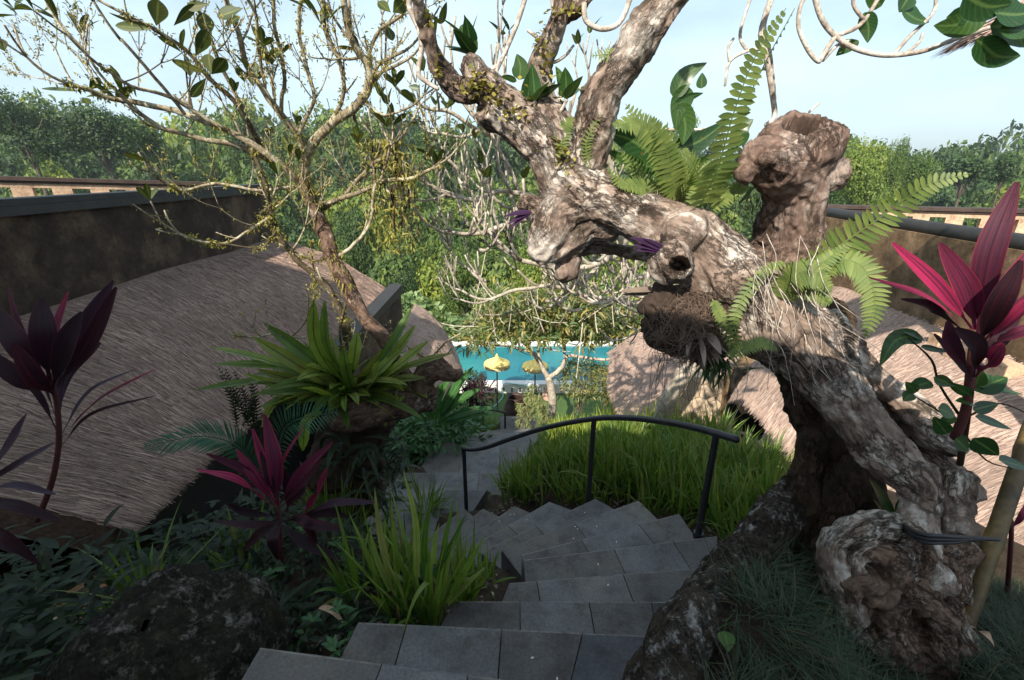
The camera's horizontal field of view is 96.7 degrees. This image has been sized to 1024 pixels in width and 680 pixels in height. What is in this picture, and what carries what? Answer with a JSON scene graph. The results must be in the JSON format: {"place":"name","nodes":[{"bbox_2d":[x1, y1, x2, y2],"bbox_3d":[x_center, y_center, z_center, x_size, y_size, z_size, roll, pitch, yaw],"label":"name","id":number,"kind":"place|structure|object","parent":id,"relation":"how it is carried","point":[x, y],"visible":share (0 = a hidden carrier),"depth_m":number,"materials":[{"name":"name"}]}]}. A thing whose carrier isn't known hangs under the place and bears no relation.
{"place":"outdoors","nodes":[
{"label":"outdoors","id":0,"kind":"place"},
{"bbox_2d":[0,0,1023,159],"label":"sky","id":1,"kind":"structure","parent":0,"point":[952,97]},
{"bbox_2d":[1,232,1023,679],"bbox_3d":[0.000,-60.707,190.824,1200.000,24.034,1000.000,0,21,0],"label":"ground","id":2,"kind":"structure","parent":0,"point":[493,502],"depth_m":3.39,"materials":[{"name":"soil"}]},
{"bbox_2d":[0,414,60,564],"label":"cordyline","id":3,"kind":"object","parent":2,"relation":"on","point":[11,542],"visible":1,"depth_m":1.57,"materials":[{"name":"purple plant"}]},
{"bbox_2d":[0,86,80,194],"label":"jungle tree","id":4,"kind":"object","parent":2,"relation":"on","point":[30,136],"visible":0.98,"depth_m":50.23,"materials":[{"name":"green plant"}]},
{"bbox_2d":[0,543,142,679],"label":"undergrowth","id":5,"kind":"object","parent":2,"relation":"on","point":[22,628],"visible":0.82,"depth_m":2.01,"materials":[{"name":"green plant"}]},
{"bbox_2d":[0,280,155,522],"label":"cordyline","id":6,"kind":"object","parent":2,"relation":"on","point":[65,353],"visible":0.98,"depth_m":1.91,"materials":[{"name":"purple plant"}]},
{"bbox_2d":[44,97,148,191],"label":"jungle tree","id":7,"kind":"object","parent":2,"relation":"on","point":[100,131],"visible":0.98,"depth_m":53.57,"materials":[{"name":"green plant"}]},
{"bbox_2d":[0,176,231,196],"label":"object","id":8,"kind":"object","parent":2,"relation":"on","point":[21,186],"visible":0.23,"depth_m":9.20,"materials":[{"name":"beige stone"}]},
{"bbox_2d":[15,499,238,670],"bbox_3d":[-1.966,1.112,2.327,0.792,0.496,0.867,15,25,36],"label":"iris clump","id":9,"kind":"object","parent":2,"relation":"on","point":[144,572],"visible":0.34,"depth_m":2.39,"materials":[{"name":"plant"}]},
{"bbox_2d":[117,114,169,179],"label":"jungle tree","id":10,"kind":"object","parent":2,"relation":"on","point":[153,136],"visible":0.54,"depth_m":60.49,"materials":[{"name":"green plant"}]},
{"bbox_2d":[0,488,305,673],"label":"undergrowth","id":11,"kind":"object","parent":2,"relation":"on","point":[78,565],"visible":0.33,"depth_m":2.71,"materials":[{"name":"green plant"}]},
{"bbox_2d":[46,562,300,679],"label":"boulder","id":12,"kind":"object","parent":2,"relation":"on","point":[189,621],"visible":0.93,"depth_m":1.60,"materials":[{"name":"stone"}]},
{"bbox_2d":[143,419,263,482],"bbox_3d":[-1.639,0.698,2.505,0.546,0.575,0.204,-15,25,-35],"label":"cycad","id":13,"kind":"object","parent":2,"relation":"on","point":[206,442],"visible":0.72,"depth_m":2.44,"materials":[{"name":"plant"}]},
{"bbox_2d":[0,184,410,574],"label":"thatched villa","id":14,"kind":"object","parent":2,"relation":"on","point":[174,317],"visible":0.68,"depth_m":5.16,"materials":[{"name":"plant"}]},
{"bbox_2d":[0,431,414,642],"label":"undergrowth","id":15,"kind":"object","parent":2,"relation":"on","point":[281,495],"visible":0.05,"depth_m":5.22,"materials":[{"name":"green plant"}]},
{"bbox_2d":[0,507,465,679],"bbox_3d":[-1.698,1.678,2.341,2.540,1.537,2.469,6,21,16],"label":"undergrowth","id":16,"kind":"object","parent":2,"relation":"on","point":[314,638],"visible":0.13,"depth_m":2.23,"materials":[{"name":"green plant"}]},
{"bbox_2d":[319,605,343,621],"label":"fallen leaf","id":17,"kind":"object","parent":16,"relation":"on","point":[326,608],"visible":0.81,"depth_m":2.00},
{"bbox_2d":[0,0,473,521],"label":"frangipani tree","id":18,"kind":"object","parent":2,"relation":"on","point":[366,417],"visible":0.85,"depth_m":3.27,"materials":[{"name":"brown plant"}]},
{"bbox_2d":[254,371,296,409],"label":"birds nest fern","id":19,"kind":"object","parent":18,"relation":"attached to","point":[263,374],"visible":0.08,"depth_m":3.54,"materials":[{"name":"green plant"}]},
{"bbox_2d":[193,299,450,451],"bbox_3d":[-1.484,0.382,3.409,2.070,1.444,0.924,0,21,0],"label":"birds nest fern","id":20,"kind":"object","parent":18,"relation":"attached to","point":[323,369],"visible":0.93,"depth_m":3.43,"materials":[{"name":"green plant"}]},
{"bbox_2d":[385,383,434,401],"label":"birds nest fern","id":21,"kind":"object","parent":18,"relation":"attached to","point":[401,398],"visible":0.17,"depth_m":3.69,"materials":[{"name":"green plant"}]},
{"bbox_2d":[217,366,261,435],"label":"feathery shrub","id":22,"kind":"object","parent":2,"relation":"on","point":[250,413],"visible":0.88,"depth_m":3.81,"materials":[{"name":"green plant"}]},
{"bbox_2d":[199,494,288,570],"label":"iris clump","id":23,"kind":"object","parent":2,"relation":"on","point":[240,553],"visible":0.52,"depth_m":2.92,"materials":[{"name":"plant"}]},
{"bbox_2d":[221,117,267,168],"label":"jungle tree","id":24,"kind":"object","parent":2,"relation":"on","point":[244,131],"visible":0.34,"depth_m":71.97,"materials":[{"name":"green plant"}]},
{"bbox_2d":[262,566,285,580],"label":"weed sprig","id":25,"kind":"object","parent":2,"relation":"on","point":[269,571],"visible":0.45,"depth_m":2.39,"materials":[{"name":"green plant"}]},
{"bbox_2d":[196,414,374,562],"bbox_3d":[-1.125,0.899,2.414,0.862,1.088,0.232,0,21,0],"label":"cordyline","id":26,"kind":"object","parent":2,"relation":"on","point":[274,477],"visible":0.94,"depth_m":2.37,"materials":[{"name":"purple plant"}]},
{"bbox_2d":[263,400,338,468],"bbox_3d":[-1.313,0.634,2.758,0.586,0.625,0.151,6,21,15],"label":"cycad","id":27,"kind":"object","parent":2,"relation":"on","point":[291,430],"visible":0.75,"depth_m":2.67,"materials":[{"name":"plant"}]},
{"bbox_2d":[295,526,311,564],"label":"weed sprig","id":28,"kind":"object","parent":2,"relation":"on","point":[301,549],"visible":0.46,"depth_m":2.64,"materials":[{"name":"green plant"}]},
{"bbox_2d":[295,610,322,645],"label":"weed sprig","id":29,"kind":"object","parent":2,"relation":"on","point":[316,618],"visible":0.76,"depth_m":2.02,"materials":[{"name":"green plant"}]},
{"bbox_2d":[275,462,369,520],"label":"iris clump","id":30,"kind":"object","parent":2,"relation":"on","point":[324,497],"visible":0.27,"depth_m":3.87,"materials":[{"name":"plant"}]},
{"bbox_2d":[321,634,346,657],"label":"weed sprig","id":31,"kind":"object","parent":2,"relation":"on","point":[331,644],"visible":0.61,"depth_m":1.81,"materials":[{"name":"green plant"}]},
{"bbox_2d":[327,538,346,566],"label":"weed sprig","id":32,"kind":"object","parent":2,"relation":"on","point":[332,543],"visible":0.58,"depth_m":2.53,"materials":[{"name":"green plant"}]},
{"bbox_2d":[301,480,374,536],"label":"iris clump","id":33,"kind":"object","parent":2,"relation":"on","point":[362,519],"visible":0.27,"depth_m":4.15,"materials":[{"name":"plant"}]},
{"bbox_2d":[329,598,358,641],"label":"weed sprig","id":34,"kind":"object","parent":2,"relation":"on","point":[344,608],"visible":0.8,"depth_m":1.95,"materials":[{"name":"green plant"}]},
{"bbox_2d":[331,203,373,275],"bbox_3d":[-10.185,0.308,31.899,2.656,19.196,2.703,10,23,24],"label":"jungle tree","id":35,"kind":"object","parent":2,"relation":"on","point":[356,255],"visible":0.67,"depth_m":28.98,"materials":[{"name":"green plant"}]},
{"bbox_2d":[309,426,423,524],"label":"shade fern","id":36,"kind":"object","parent":2,"relation":"on","point":[367,448],"visible":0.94,"depth_m":3.70,"materials":[{"name":"green plant"}]},
{"bbox_2d":[345,116,388,172],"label":"jungle tree","id":37,"kind":"object","parent":2,"relation":"on","point":[378,133],"visible":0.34,"depth_m":67.30,"materials":[{"name":"green plant"}]},
{"bbox_2d":[306,560,497,653],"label":"leaf litter","id":38,"kind":"object","parent":2,"relation":"on","point":[338,634],"visible":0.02,"depth_m":2.36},
{"bbox_2d":[383,264,421,307],"bbox_3d":[-6.741,0.051,28.935,2.844,9.759,3.270,0,21,0],"label":"jungle tree","id":39,"kind":"object","parent":2,"relation":"on","point":[409,285],"visible":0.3,"depth_m":27.34,"materials":[{"name":"green plant"}]},
{"bbox_2d":[300,470,522,635],"bbox_3d":[-0.590,0.973,2.167,1.042,0.963,0.896,9,22,22],"label":"iris clump","id":40,"kind":"object","parent":2,"relation":"on","point":[415,552],"visible":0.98,"depth_m":2.09,"materials":[{"name":"plant"}]},
{"bbox_2d":[386,460,460,521],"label":"iris clump","id":41,"kind":"object","parent":2,"relation":"on","point":[418,493],"visible":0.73,"depth_m":5.18,"materials":[{"name":"plant"}]},
{"bbox_2d":[395,304,463,422],"bbox_3d":[-1.938,2.123,11.460,1.546,5.597,4.857,0,21,0],"label":"thatched villa","id":42,"kind":"object","parent":2,"relation":"on","point":[427,324],"visible":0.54,"depth_m":10.90,"materials":[{"name":"plant"}]},
{"bbox_2d":[385,411,486,470],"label":"undergrowth","id":43,"kind":"object","parent":2,"relation":"on","point":[416,435],"visible":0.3,"depth_m":6.95,"materials":[{"name":"green plant"}]},
{"bbox_2d":[409,125,470,214],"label":"jungle tree","id":44,"kind":"object","parent":2,"relation":"on","point":[451,142],"visible":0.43,"depth_m":63.56,"materials":[{"name":"green plant"}]},
{"bbox_2d":[385,367,498,463],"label":"broad leaf shrub","id":45,"kind":"object","parent":2,"relation":"on","point":[452,400],"visible":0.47,"depth_m":6.81,"materials":[{"name":"plant"}]},
{"bbox_2d":[401,290,485,340],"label":"broad leaf shrub","id":46,"kind":"object","parent":2,"relation":"on","point":[446,317],"visible":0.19,"depth_m":25.80,"materials":[{"name":"plant"}]},
{"bbox_2d":[433,528,483,569],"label":"iris clump","id":47,"kind":"object","parent":2,"relation":"on","point":[465,558],"visible":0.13,"depth_m":3.62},
{"bbox_2d":[434,240,483,317],"bbox_3d":[-3.454,1.387,32.544,3.476,16.771,4.423,0,21,0],"label":"jungle tree","id":48,"kind":"object","parent":2,"relation":"on","point":[465,277],"visible":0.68,"depth_m":29.80,"materials":[{"name":"green plant"}]},
{"bbox_2d":[462,369,485,405],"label":"shrub","id":49,"kind":"object","parent":2,"relation":"on","point":[471,377],"visible":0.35,"depth_m":15.00,"materials":[{"name":"green plant"}]},
{"bbox_2d":[456,373,499,409],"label":"red leaf shrub","id":50,"kind":"object","parent":2,"relation":"on","point":[481,396],"visible":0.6,"depth_m":11.46,"materials":[{"name":"plant"}]},
{"bbox_2d":[242,416,716,679],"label":"stone staircase","id":51,"kind":"structure","parent":2,"relation":"on","point":[562,610],"depth_m":2.41,"materials":[{"name":"stone"}]},
{"bbox_2d":[482,409,505,430],"bbox_3d":[-0.513,2.361,13.167,0.113,1.414,1.250,12,23,28],"label":"handrail","id":52,"kind":"object","parent":51,"relation":"on","point":[504,412],"visible":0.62,"depth_m":13.50,"materials":[{"name":"metal"}]},
{"bbox_2d":[461,415,739,538],"bbox_3d":[0.516,1.259,4.014,2.583,2.210,0.364,18,27,40],"label":"handrail","id":53,"kind":"object","parent":51,"relation":"on","point":[716,434],"visible":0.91,"depth_m":3.49,"materials":[{"name":"metal"}]},
{"bbox_2d":[471,412,499,432],"bbox_3d":[-1.413,2.721,13.293,2.509,2.358,3.327,0,21,0],"label":"grass bed","id":54,"kind":"object","parent":2,"relation":"on","point":[492,427],"visible":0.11,"depth_m":13.39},
{"bbox_2d":[455,540,516,599],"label":"iris clump","id":55,"kind":"object","parent":2,"relation":"on","point":[492,571],"visible":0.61,"depth_m":2.85,"materials":[{"name":"plant"}]},
{"bbox_2d":[483,458,523,495],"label":"iris clump","id":56,"kind":"object","parent":2,"relation":"on","point":[504,484],"visible":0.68,"depth_m":5.11,"materials":[{"name":"plant"}]},
{"bbox_2d":[0,86,1023,340],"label":"jungle canopy","id":57,"kind":"object","parent":2,"relation":"on","point":[238,165],"visible":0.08,"depth_m":68.08,"materials":[{"name":"green plant"}]},
{"bbox_2d":[0,99,1023,273],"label":"jungle canopy","id":58,"kind":"object","parent":2,"relation":"on","point":[89,166],"visible":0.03,"depth_m":82.43,"materials":[{"name":"green plant"}]},
{"bbox_2d":[352,0,699,427],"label":"frangipani tree","id":59,"kind":"object","parent":2,"relation":"on","point":[671,393],"visible":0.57,"depth_m":4.27,"materials":[{"name":"beige plant"}]},
{"bbox_2d":[506,243,560,306],"bbox_3d":[1.529,1.989,33.665,4.068,18.829,4.539,0,21,0],"label":"jungle tree","id":60,"kind":"object","parent":2,"relation":"on","point":[533,272],"visible":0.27,"depth_m":30.37,"materials":[{"name":"green plant"}]},
{"bbox_2d":[452,341,616,392],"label":"swimming pool","id":61,"kind":"structure","parent":2,"relation":"in","point":[515,373],"depth_m":22.34,"materials":[{"name":"blue liquid"}]},
{"bbox_2d":[439,252,645,422],"bbox_3d":[1.456,0.657,14.994,7.008,7.052,4.364,4,21,10],"label":"croton tree","id":62,"kind":"object","parent":2,"relation":"on","point":[587,327],"visible":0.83,"depth_m":13.83,"materials":[{"name":"green plant"}]},
{"bbox_2d":[539,410,603,434],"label":"undergrowth","id":63,"kind":"object","parent":2,"relation":"on","point":[571,417],"visible":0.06,"depth_m":14.13,"materials":[{"name":"green plant"}]},
{"bbox_2d":[554,355,605,417],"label":"shrub","id":64,"kind":"object","parent":2,"relation":"on","point":[566,373],"visible":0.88,"depth_m":15.64,"materials":[{"name":"green plant"}]},
{"bbox_2d":[586,360,614,414],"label":"shrub","id":65,"kind":"object","parent":2,"relation":"on","point":[604,389],"visible":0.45,"depth_m":15.39,"materials":[{"name":"green plant"}]},
{"bbox_2d":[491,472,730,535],"bbox_3d":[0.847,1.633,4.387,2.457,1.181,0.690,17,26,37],"label":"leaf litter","id":66,"kind":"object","parent":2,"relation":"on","point":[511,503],"visible":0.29,"depth_m":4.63,"materials":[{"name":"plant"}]},
{"bbox_2d":[589,260,640,330],"bbox_3d":[6.549,1.379,31.068,3.716,13.817,3.697,0,21,0],"label":"jungle tree","id":67,"kind":"object","parent":2,"relation":"on","point":[609,281],"visible":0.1,"depth_m":29.03,"materials":[{"name":"green plant"}]},
{"bbox_2d":[534,390,699,442],"bbox_3d":[1.997,1.712,9.315,3.200,2.626,3.451,0,21,0],"label":"yellow grass bed","id":68,"kind":"object","parent":2,"relation":"on","point":[609,411],"visible":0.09,"depth_m":9.01,"materials":[{"name":"plant"}]},
{"bbox_2d":[489,400,794,542],"bbox_3d":[1.600,1.248,5.211,3.285,2.023,3.701,-19,27,-41],"label":"iris bed","id":69,"kind":"object","parent":2,"relation":"on","point":[676,458],"visible":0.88,"depth_m":4.46,"materials":[{"name":"plant"}]},
{"bbox_2d":[606,328,742,422],"bbox_3d":[3.413,2.402,10.670,2.555,5.626,4.352,0,21,0],"label":"thatched villa","id":70,"kind":"object","parent":2,"relation":"on","point":[631,372],"visible":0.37,"depth_m":10.02,"materials":[{"name":"plant"}]},
{"bbox_2d":[673,106,700,139],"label":"jungle tree","id":71,"kind":"object","parent":2,"relation":"on","point":[676,133],"visible":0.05,"depth_m":55.78,"materials":[{"name":"green plant"}]},
{"bbox_2d":[406,0,1023,677],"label":"frangipani tree","id":72,"kind":"object","parent":2,"relation":"on","point":[856,422],"visible":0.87,"depth_m":2.07,"materials":[{"name":"brown plant"}]},
{"bbox_2d":[504,210,531,228],"bbox_3d":[0.030,-0.615,2.330,0.144,0.099,0.028,0,21,0],"label":"purple bromeliad","id":73,"kind":"object","parent":72,"relation":"attached to","point":[521,216],"visible":1,"depth_m":2.32,"materials":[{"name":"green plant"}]},
{"bbox_2d":[630,237,662,252],"bbox_3d":[0.603,-0.411,1.978,0.187,0.068,0.036,0,21,0],"label":"purple bromeliad","id":74,"kind":"object","parent":72,"relation":"attached to","point":[648,245],"visible":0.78,"depth_m":1.98,"materials":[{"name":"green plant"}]},
{"bbox_2d":[608,104,731,207],"bbox_3d":[0.743,-0.856,2.197,0.607,0.497,0.349,0,21,0],"label":"sword fern","id":75,"kind":"object","parent":72,"relation":"attached to","point":[671,170],"visible":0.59,"depth_m":2.13,"materials":[{"name":"green plant"}]},
{"bbox_2d":[553,47,787,360],"bbox_3d":[0.691,-0.628,2.051,1.112,1.313,0.240,13,24,32],"label":"sword fern","id":76,"kind":"object","parent":72,"relation":"attached to","point":[735,349],"visible":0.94,"depth_m":1.99,"materials":[{"name":"green plant"}]},
{"bbox_2d":[637,282,737,435],"bbox_3d":[0.843,0.113,2.262,0.441,0.811,0.453,-17,26,-37],"label":"orchid root ball","id":77,"kind":"object","parent":72,"relation":"hanging from","point":[678,321],"visible":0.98,"depth_m":2.10,"materials":[{"name":"brown plant"}]},
{"bbox_2d":[689,348,760,393],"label":"hanging fern","id":78,"kind":"object","parent":72,"relation":"hanging from","point":[720,366],"visible":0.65,"depth_m":2.19,"materials":[{"name":"green plant"}]},
{"bbox_2d":[677,8,794,211],"bbox_3d":[0.884,-0.905,1.885,0.333,0.743,0.315,-6,21,-16],"label":"sword fern","id":79,"kind":"object","parent":72,"relation":"attached to","point":[700,187],"visible":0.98,"depth_m":1.85,"materials":[{"name":"green plant"}]},
{"bbox_2d":[770,243,891,337],"bbox_3d":[1.385,-0.222,2.009,0.471,0.415,0.228,0,21,0],"label":"sword fern","id":80,"kind":"object","parent":72,"relation":"attached to","point":[853,265],"visible":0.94,"depth_m":1.97,"materials":[{"name":"green plant"}]},
{"bbox_2d":[869,478,898,512],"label":"leafy plant","id":81,"kind":"object","parent":72,"relation":"attached to","point":[885,503],"visible":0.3,"depth_m":2.28,"materials":[{"name":"green plant"}]},
{"bbox_2d":[799,171,970,281],"bbox_3d":[1.522,-0.454,1.930,0.086,0.491,0.489,-16,26,-37],"label":"sword fern","id":82,"kind":"object","parent":72,"relation":"attached to","point":[861,245],"visible":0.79,"depth_m":1.89,"materials":[{"name":"green plant"}]},
{"bbox_2d":[879,328,1023,469],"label":"round leaf shrub","id":83,"kind":"object","parent":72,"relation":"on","point":[985,384],"visible":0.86,"depth_m":1.64,"materials":[{"name":"green plant"}]},
{"bbox_2d":[903,523,1000,544],"bbox_3d":[1.589,0.697,1.730,0.499,0.222,0.241,-8,22,-20],"label":"rubber strap","id":84,"kind":"object","parent":72,"relation":"attached to","point":[929,538],"visible":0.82,"depth_m":1.56,"materials":[{"name":"rubber"}]},
{"bbox_2d":[965,420,1023,625],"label":"bamboo pole","id":85,"kind":"object","parent":72,"relation":"attached to","point":[1005,505],"visible":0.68,"depth_m":1.86,"materials":[{"name":"wood"}]},
{"bbox_2d":[696,481,767,539],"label":"iris clump","id":86,"kind":"object","parent":2,"relation":"on","point":[746,510],"visible":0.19,"depth_m":3.13,"materials":[{"name":"plant"}]},
{"bbox_2d":[622,474,1023,679],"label":"rock planter","id":87,"kind":"object","parent":2,"relation":"on","point":[681,619],"visible":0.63,"depth_m":1.53,"materials":[{"name":"stone"}]},
{"bbox_2d":[718,616,734,653],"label":"seedling","id":88,"kind":"object","parent":87,"relation":"on","point":[727,638],"visible":0.96,"depth_m":1.36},
{"bbox_2d":[654,530,1023,679],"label":"mondo grass","id":89,"kind":"structure","parent":87,"relation":"on","point":[814,614],"depth_m":1.58,"materials":[{"name":"plant"}]},
{"bbox_2d":[972,628,994,646],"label":"fallen leaf","id":90,"kind":"object","parent":89,"relation":"on","point":[987,634],"visible":1,"depth_m":1.43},
{"bbox_2d":[671,207,1023,545],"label":"thatched villa","id":91,"kind":"object","parent":2,"relation":"on","point":[761,407],"visible":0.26,"depth_m":6.15,"materials":[{"name":"plant"}]},
{"bbox_2d":[725,367,764,436],"bbox_3d":[4.160,1.632,8.057,0.880,2.500,0.050,0,20,0],"label":"doorway","id":92,"kind":"structure","parent":91,"relation":"in","point":[751,420],"depth_m":7.91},
{"bbox_2d":[828,135,894,204],"bbox_3d":[30.335,-6.458,42.320,5.299,23.434,5.448,0,21,0],"label":"jungle tree","id":93,"kind":"object","parent":2,"relation":"on","point":[866,168],"visible":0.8,"depth_m":38.48,"materials":[{"name":"green plant"}]},
{"bbox_2d":[874,133,911,203],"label":"jungle tree","id":94,"kind":"object","parent":2,"relation":"on","point":[898,161],"visible":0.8,"depth_m":42.30,"materials":[{"name":"green plant"}]},
{"bbox_2d":[897,149,945,217],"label":"jungle tree","id":95,"kind":"object","parent":2,"relation":"on","point":[918,168],"visible":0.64,"depth_m":42.91,"materials":[{"name":"green plant"}]},
{"bbox_2d":[828,204,1023,233],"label":"balustrade","id":96,"kind":"object","parent":2,"relation":"on","point":[954,215],"visible":0.19,"depth_m":9.68,"materials":[{"name":"beige stone"}]},
{"bbox_2d":[869,182,1023,440],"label":"cordyline","id":97,"kind":"object","parent":2,"relation":"on","point":[983,295],"visible":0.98,"depth_m":1.42,"materials":[{"name":"pink plant"}]},
{"bbox_2d":[941,153,1000,206],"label":"jungle tree","id":98,"kind":"object","parent":2,"relation":"on","point":[975,167],"visible":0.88,"depth_m":55.50,"materials":[{"name":"green plant"}]},
{"bbox_2d":[930,0,1023,60],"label":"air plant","id":99,"kind":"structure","parent":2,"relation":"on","point":[963,42],"depth_m":2.40,"materials":[{"name":"plant"}]},
{"bbox_2d":[985,153,1023,207],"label":"jungle tree","id":100,"kind":"object","parent":2,"relation":"on","point":[1006,165],"visible":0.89,"depth_m":55.78,"materials":[{"name":"green plant"}]},
{"bbox_2d":[1004,505,1023,598],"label":"cordyline","id":101,"kind":"object","parent":2,"relation":"on","point":[1019,519],"visible":0.32,"depth_m":2.46,"materials":[{"name":"pink plant"}]},
{"bbox_2d":[422,393,615,423],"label":"lawn","id":102,"kind":"structure","parent":0,"point":[564,405],"depth_m":19.07,"materials":[{"name":"plant"}]},
{"bbox_2d":[484,354,509,408],"bbox_3d":[-0.599,1.710,18.362,1.051,2.535,1.046,0,21,0],"label":"parasol","id":103,"kind":"object","parent":102,"relation":"on","point":[496,363],"visible":0.99,"depth_m":17.82,"materials":[{"name":"yellow fabric"}]},
{"bbox_2d":[504,392,526,415],"bbox_3d":[0.130,2.742,17.253,0.920,1.380,0.920,0,21,0],"label":"garden pot","id":104,"kind":"object","parent":102,"relation":"on","point":[509,407],"visible":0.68,"depth_m":16.88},
{"bbox_2d":[522,358,548,401],"bbox_3d":[0.962,1.671,18.987,1.090,2.172,1.086,0,21,0],"label":"parasol","id":105,"kind":"object","parent":102,"relation":"on","point":[532,366],"visible":0.84,"depth_m":18.50,"materials":[{"name":"yellow fabric"}]},
{"bbox_2d":[514,385,548,428],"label":"variegated plant","id":106,"kind":"object","parent":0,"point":[542,415],"visible":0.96,"depth_m":13.34,"materials":[{"name":"green plant"}]},
{"bbox_2d":[542,385,547,400],"bbox_3d":[1.597,2.088,19.571,0.600,0.940,0.600,0,21,0],"label":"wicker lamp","id":107,"kind":"object","parent":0,"point":[545,395],"visible":0.17,"depth_m":19.48,"materials":[{"name":"beige wicker"}]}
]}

